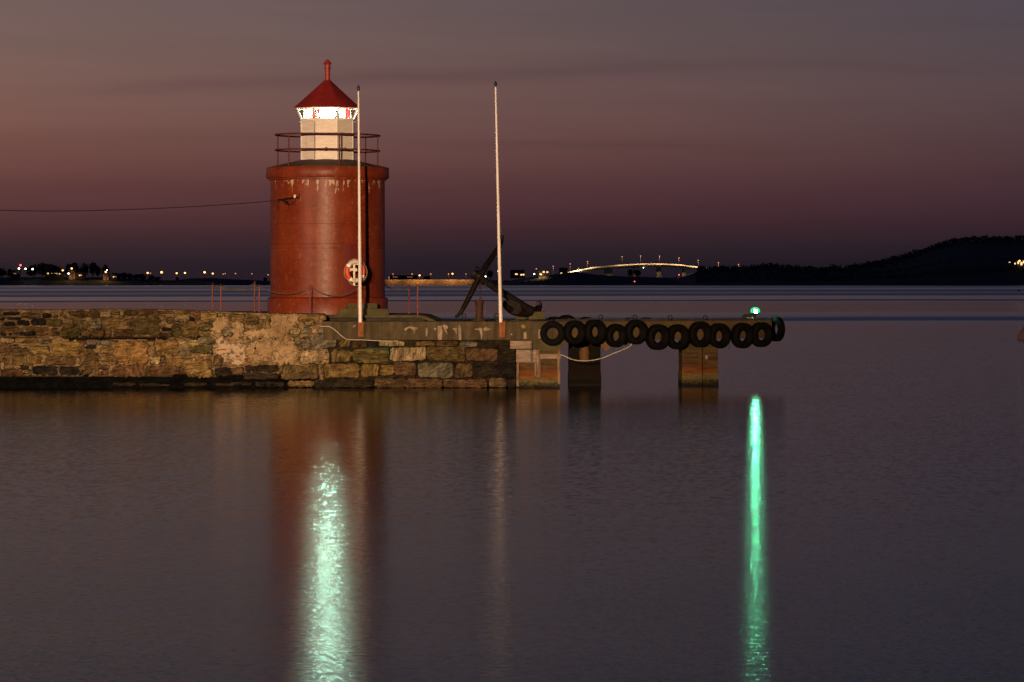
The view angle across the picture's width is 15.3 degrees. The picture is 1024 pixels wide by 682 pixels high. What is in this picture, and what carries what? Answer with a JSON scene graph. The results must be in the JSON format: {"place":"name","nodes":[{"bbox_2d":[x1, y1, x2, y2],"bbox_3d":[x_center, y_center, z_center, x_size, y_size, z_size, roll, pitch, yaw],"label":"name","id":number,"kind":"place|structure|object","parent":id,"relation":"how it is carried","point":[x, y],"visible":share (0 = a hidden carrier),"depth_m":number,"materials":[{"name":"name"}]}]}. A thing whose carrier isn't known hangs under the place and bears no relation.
{"place":"outdoors","nodes":[
{"label":"outdoors","id":0,"kind":"place"},
{"bbox_2d":[11,270,20,279],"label":"house","id":1,"kind":"structure","parent":0,"point":[15,274],"depth_m":3829.49,"materials":[{"name":"black"}]},
{"bbox_2d":[68,266,76,278],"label":"house","id":2,"kind":"structure","parent":0,"point":[72,273],"depth_m":3833.47,"materials":[{"name":"brown"}]},
{"bbox_2d":[0,277,269,284],"bbox_3d":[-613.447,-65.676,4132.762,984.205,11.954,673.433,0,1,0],"label":"shore","id":3,"kind":"structure","parent":0,"point":[89,281],"depth_m":3821.97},
{"bbox_2d":[0,268,6,277],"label":"tree","id":4,"kind":"object","parent":3,"relation":"on","point":[3,272],"visible":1,"depth_m":3854.68,"materials":[{"name":"black plant"}]},
{"bbox_2d":[6,268,11,277],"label":"tree","id":5,"kind":"object","parent":3,"relation":"on","point":[8,273],"visible":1,"depth_m":3848.91,"materials":[{"name":"black plant"}]},
{"bbox_2d":[26,264,38,275],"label":"tree","id":6,"kind":"object","parent":3,"relation":"on","point":[30,272],"visible":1,"depth_m":3853.50,"materials":[{"name":"black plant"}]},
{"bbox_2d":[35,262,47,277],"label":"tree","id":7,"kind":"object","parent":3,"relation":"on","point":[41,269],"visible":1,"depth_m":3850.89,"materials":[{"name":"black plant"}]},
{"bbox_2d":[45,264,57,270],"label":"tree","id":8,"kind":"object","parent":3,"relation":"on","point":[50,267],"visible":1,"depth_m":3849.28,"materials":[{"name":"black plant"}]},
{"bbox_2d":[44,271,63,279],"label":"house","id":9,"kind":"structure","parent":3,"relation":"on","point":[54,275],"depth_m":3829.47,"materials":[{"name":"black"}]},
{"bbox_2d":[64,263,71,275],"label":"tree","id":10,"kind":"object","parent":3,"relation":"on","point":[66,272],"visible":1,"depth_m":3848.52,"materials":[{"name":"black plant"}]},
{"bbox_2d":[71,262,79,271],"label":"tree","id":11,"kind":"object","parent":3,"relation":"on","point":[75,264],"visible":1,"depth_m":3857.71,"materials":[{"name":"black plant"}]},
{"bbox_2d":[76,272,85,279],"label":"house","id":12,"kind":"structure","parent":3,"relation":"on","point":[80,275],"depth_m":3829.49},
{"bbox_2d":[79,262,88,274],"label":"tree","id":13,"kind":"object","parent":3,"relation":"on","point":[85,268],"visible":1,"depth_m":3858.30,"materials":[{"name":"black plant"}]},
{"bbox_2d":[88,262,97,277],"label":"tree","id":14,"kind":"object","parent":3,"relation":"on","point":[93,268],"visible":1,"depth_m":3856.46,"materials":[{"name":"black plant"}]},
{"bbox_2d":[95,266,101,275],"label":"tree","id":15,"kind":"object","parent":3,"relation":"on","point":[97,272],"visible":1,"depth_m":3861.18,"materials":[{"name":"black plant"}]},
{"bbox_2d":[103,268,109,279],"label":"house","id":16,"kind":"structure","parent":3,"relation":"on","point":[106,276],"depth_m":3833.50,"materials":[{"name":"brown"}]},
{"bbox_2d":[110,274,117,280],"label":"house","id":17,"kind":"structure","parent":3,"relation":"on","point":[114,277],"depth_m":3827.52,"materials":[{"name":"black"}]},
{"bbox_2d":[121,272,126,278],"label":"tree","id":18,"kind":"object","parent":3,"relation":"on","point":[123,276],"visible":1,"depth_m":3857.86,"materials":[{"name":"black plant"}]},
{"bbox_2d":[126,273,133,278],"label":"tree","id":19,"kind":"object","parent":3,"relation":"on","point":[129,275],"visible":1,"depth_m":3843.51,"materials":[{"name":"black plant"}]},
{"bbox_2d":[132,274,139,278],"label":"tree","id":20,"kind":"object","parent":3,"relation":"on","point":[135,276],"visible":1,"depth_m":3850.96,"materials":[{"name":"black plant"}]},
{"bbox_2d":[139,274,146,279],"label":"tree","id":21,"kind":"object","parent":3,"relation":"on","point":[142,276],"visible":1,"depth_m":3843.09,"materials":[{"name":"black plant"}]},
{"bbox_2d":[0,285,1023,681],"bbox_3d":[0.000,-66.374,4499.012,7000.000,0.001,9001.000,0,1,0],"label":"water","id":22,"kind":"structure","parent":0,"point":[828,487],"depth_m":55.45,"materials":[{"name":"grey liquid"}]},
{"bbox_2d":[0,309,561,387],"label":"stone pier","id":23,"kind":"structure","parent":22,"relation":"in","point":[132,348],"depth_m":120.02,"materials":[{"name":"stone"}]},
{"bbox_2d":[220,284,221,310],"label":"barrier post","id":24,"kind":"object","parent":23,"relation":"on","point":[220,297],"visible":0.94,"depth_m":121.78,"materials":[{"name":"metal"}]},
{"bbox_2d":[221,286,257,290],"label":"barrier rope","id":25,"kind":"object","parent":24,"relation":"attached to","point":[239,290],"visible":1,"depth_m":121.73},
{"bbox_2d":[258,284,259,312],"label":"barrier post","id":26,"kind":"object","parent":23,"relation":"on","point":[258,298],"visible":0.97,"depth_m":121.68,"materials":[{"name":"metal"}]},
{"bbox_2d":[309,284,310,312],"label":"barrier post","id":27,"kind":"object","parent":23,"relation":"on","point":[309,298],"visible":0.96,"depth_m":121.38,"materials":[{"name":"metal"}]},
{"bbox_2d":[260,287,308,293],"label":"barrier rope","id":28,"kind":"object","parent":27,"relation":"attached to","point":[284,293],"visible":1,"depth_m":121.52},
{"bbox_2d":[311,287,356,295],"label":"barrier rope","id":29,"kind":"object","parent":27,"relation":"hanging from","point":[333,295],"visible":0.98,"depth_m":121.26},
{"bbox_2d":[266,59,388,314],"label":"lighthouse","id":30,"kind":"object","parent":23,"relation":"on","point":[314,222],"visible":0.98,"depth_m":122.50,"materials":[{"name":"paint"}]},
{"bbox_2d":[0,199,277,210],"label":"power cable","id":31,"kind":"object","parent":30,"relation":"attached to","point":[145,208],"visible":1,"depth_m":121.77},
{"bbox_2d":[342,243,363,296],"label":"door","id":32,"kind":"structure","parent":30,"relation":"in","point":[349,251],"depth_m":122.29,"materials":[{"name":"paint"}]},
{"bbox_2d":[344,259,366,285],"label":"life ring","id":33,"kind":"object","parent":30,"relation":"attached to","point":[349,264],"visible":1,"depth_m":120.10,"materials":[{"name":"plastic"}]},
{"bbox_2d":[320,326,380,340],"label":"rope","id":34,"kind":"object","parent":23,"relation":"attached to","point":[348,339],"visible":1,"depth_m":119.90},
{"bbox_2d":[357,85,363,336],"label":"flagpole","id":35,"kind":"object","parent":23,"relation":"attached to","point":[360,328],"visible":1,"depth_m":119.80,"materials":[{"name":"white metal"}]},
{"bbox_2d":[338,303,388,314],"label":"steps","id":36,"kind":"structure","parent":23,"relation":"on","point":[367,309],"depth_m":121.72,"materials":[{"name":"concrete"}]},
{"bbox_2d":[408,284,409,313],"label":"barrier post","id":37,"kind":"object","parent":23,"relation":"on","point":[408,299],"visible":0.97,"depth_m":126.58,"materials":[{"name":"metal"}]},
{"bbox_2d":[417,284,418,314],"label":"barrier post","id":38,"kind":"object","parent":23,"relation":"on","point":[417,299],"visible":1,"depth_m":121.17,"materials":[{"name":"metal"}]},
{"bbox_2d":[472,300,485,320],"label":"bollard","id":39,"kind":"object","parent":23,"relation":"on","point":[479,309],"visible":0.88,"depth_m":121.89,"materials":[{"name":"metal"}]},
{"bbox_2d":[494,81,505,337],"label":"flagpole","id":40,"kind":"object","parent":23,"relation":"attached to","point":[502,328],"visible":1,"depth_m":119.79,"materials":[{"name":"white metal"}]},
{"bbox_2d":[561,344,631,360],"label":"rope","id":41,"kind":"object","parent":23,"relation":"attached to","point":[596,359],"visible":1,"depth_m":120.36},
{"bbox_2d":[385,280,519,284],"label":"causeway","id":42,"kind":"structure","parent":22,"relation":"in","point":[433,282],"depth_m":3743.86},
{"bbox_2d":[388,275,417,279],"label":"house","id":43,"kind":"structure","parent":42,"relation":"on","point":[403,277],"depth_m":3809.47,"materials":[{"name":"black"}]},
{"bbox_2d":[496,318,771,387],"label":"concrete jetty","id":44,"kind":"object","parent":22,"relation":"in","point":[538,365],"visible":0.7,"depth_m":122.41,"materials":[{"name":"concrete"}]},
{"bbox_2d":[515,316,525,319],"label":"concrete block","id":45,"kind":"structure","parent":44,"relation":"on","point":[520,318],"depth_m":121.90,"materials":[{"name":"grey concrete"}]},
{"bbox_2d":[529,311,544,319],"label":"concrete block","id":46,"kind":"structure","parent":44,"relation":"on","point":[539,315],"depth_m":121.90,"materials":[{"name":"concrete"}]},
{"bbox_2d":[455,235,541,317],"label":"anchor","id":47,"kind":"object","parent":46,"relation":"on","point":[514,305],"visible":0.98,"depth_m":121.84,"materials":[{"name":"black metal"}]},
{"bbox_2d":[479,282,481,299],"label":"anchor chain","id":48,"kind":"object","parent":47,"relation":"hanging from","point":[480,291],"visible":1,"depth_m":121.92,"materials":[{"name":"metal"}]},
{"bbox_2d":[540,319,564,345],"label":"tyre fender","id":49,"kind":"object","parent":44,"relation":"hanging from","point":[558,339],"visible":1,"depth_m":119.68,"materials":[{"name":"rubber"}]},
{"bbox_2d":[546,315,560,319],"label":"tyre fender","id":50,"kind":"object","parent":44,"relation":"hanging from","point":[552,318],"visible":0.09,"depth_m":123.91,"materials":[{"name":"black rubber"}]},
{"bbox_2d":[559,312,574,318],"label":"tyre fender","id":51,"kind":"object","parent":44,"relation":"on","point":[566,316],"visible":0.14,"depth_m":124.14,"materials":[{"name":"black rubber"}]},
{"bbox_2d":[564,318,585,344],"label":"tyre fender","id":52,"kind":"object","parent":44,"relation":"hanging from","point":[581,329],"visible":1,"depth_m":119.94,"materials":[{"name":"black rubber"}]},
{"bbox_2d":[584,318,606,343],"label":"tyre fender","id":53,"kind":"object","parent":44,"relation":"attached to","point":[599,325],"visible":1,"depth_m":120.31,"materials":[{"name":"black rubber"}]},
{"bbox_2d":[605,322,626,346],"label":"tyre fender","id":54,"kind":"object","parent":44,"relation":"hanging from","point":[620,329],"visible":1,"depth_m":120.71,"materials":[{"name":"black rubber"}]},
{"bbox_2d":[625,318,647,344],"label":"tyre fender","id":55,"kind":"object","parent":44,"relation":"hanging from","point":[641,337],"visible":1,"depth_m":121.08,"materials":[{"name":"black rubber"}]},
{"bbox_2d":[645,322,670,349],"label":"tyre fender","id":56,"kind":"object","parent":44,"relation":"attached to","point":[663,342],"visible":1,"depth_m":121.47,"materials":[{"name":"black rubber"}]},
{"bbox_2d":[668,323,689,349],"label":"tyre fender","id":57,"kind":"object","parent":44,"relation":"hanging from","point":[683,342],"visible":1,"depth_m":121.89,"materials":[{"name":"black rubber"}]},
{"bbox_2d":[688,319,711,346],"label":"tyre fender","id":58,"kind":"object","parent":44,"relation":"hanging from","point":[694,340],"visible":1,"depth_m":122.29,"materials":[{"name":"black rubber"}]},
{"bbox_2d":[710,322,730,348],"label":"tyre fender","id":59,"kind":"object","parent":44,"relation":"attached to","point":[724,330],"visible":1,"depth_m":122.66,"materials":[{"name":"black rubber"}]},
{"bbox_2d":[731,320,753,347],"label":"tyre fender","id":60,"kind":"object","parent":44,"relation":"attached to","point":[736,330],"visible":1,"depth_m":123.09,"materials":[{"name":"black rubber"}]},
{"bbox_2d":[742,314,753,317],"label":"equipment box","id":61,"kind":"object","parent":44,"relation":"on","point":[748,316],"visible":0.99,"depth_m":124.69,"materials":[{"name":"metal"}]},
{"bbox_2d":[751,309,759,317],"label":"green beacon","id":62,"kind":"object","parent":44,"relation":"on","point":[755,313],"visible":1,"depth_m":124.54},
{"bbox_2d":[752,321,773,346],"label":"tyre fender","id":63,"kind":"object","parent":44,"relation":"hanging from","point":[767,339],"visible":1,"depth_m":123.49,"materials":[{"name":"black rubber"}]},
{"bbox_2d":[771,315,784,340],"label":"tyre fender","id":64,"kind":"object","parent":44,"relation":"hanging from","point":[780,324],"visible":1,"depth_m":124.15,"materials":[{"name":"black rubber"}]},
{"bbox_2d":[1017,327,1023,339],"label":"mooring buoy","id":65,"kind":"object","parent":22,"relation":"on","point":[1020,335],"visible":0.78,"depth_m":221.43,"materials":[{"name":"orange metal"}]},
{"bbox_2d":[0,0,1023,280],"label":"sky","id":66,"kind":"structure","parent":0,"point":[815,133],"materials":[{"name":"purple"}]},
{"bbox_2d":[511,272,696,284],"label":"headland","id":67,"kind":"structure","parent":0,"point":[574,278],"depth_m":3793.60,"materials":[{"name":"black"}]},
{"bbox_2d":[487,270,492,279],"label":"tree","id":68,"kind":"object","parent":67,"relation":"on","point":[489,273],"visible":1,"depth_m":3838.67,"materials":[{"name":"black plant"}]},
{"bbox_2d":[510,270,524,277],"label":"house","id":69,"kind":"structure","parent":67,"relation":"on","point":[517,273],"depth_m":3819.41,"materials":[{"name":"black"}]},
{"bbox_2d":[539,271,548,277],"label":"house","id":70,"kind":"structure","parent":67,"relation":"on","point":[544,274],"depth_m":3817.43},
{"bbox_2d":[559,268,567,273],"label":"house","id":71,"kind":"structure","parent":67,"relation":"on","point":[563,270],"depth_m":3839.36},
{"bbox_2d":[627,269,633,276],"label":"tree","id":72,"kind":"object","parent":67,"relation":"on","point":[630,272],"visible":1,"depth_m":3838.30,"materials":[{"name":"black plant"}]},
{"bbox_2d":[570,263,696,277],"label":"bridge","id":73,"kind":"structure","parent":67,"relation":"on","point":[607,270],"depth_m":3960.05,"materials":[{"name":"concrete"}]},
{"bbox_2d":[634,269,640,276],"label":"tree","id":74,"kind":"object","parent":67,"relation":"on","point":[637,273],"visible":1,"depth_m":3838.57,"materials":[{"name":"black plant"}]},
{"bbox_2d":[674,241,1023,285],"bbox_3d":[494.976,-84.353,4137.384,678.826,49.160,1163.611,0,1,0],"label":"hill","id":75,"kind":"structure","parent":0,"point":[970,255],"depth_m":3629.58,"materials":[{"name":"black"}]},
{"bbox_2d":[695,235,1023,281],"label":"woodland","id":76,"kind":"object","parent":75,"relation":"on","point":[852,268],"visible":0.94,"depth_m":3729.91,"materials":[{"name":"black plant"}]},
{"bbox_2d":[1006,261,1016,268],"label":"house","id":77,"kind":"structure","parent":75,"relation":"on","point":[1011,264],"depth_m":3619.32,"materials":[{"name":"black"}]},
{"bbox_2d":[1015,259,1023,268],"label":"house","id":78,"kind":"structure","parent":75,"relation":"on","point":[1020,264],"depth_m":3621.29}
]}

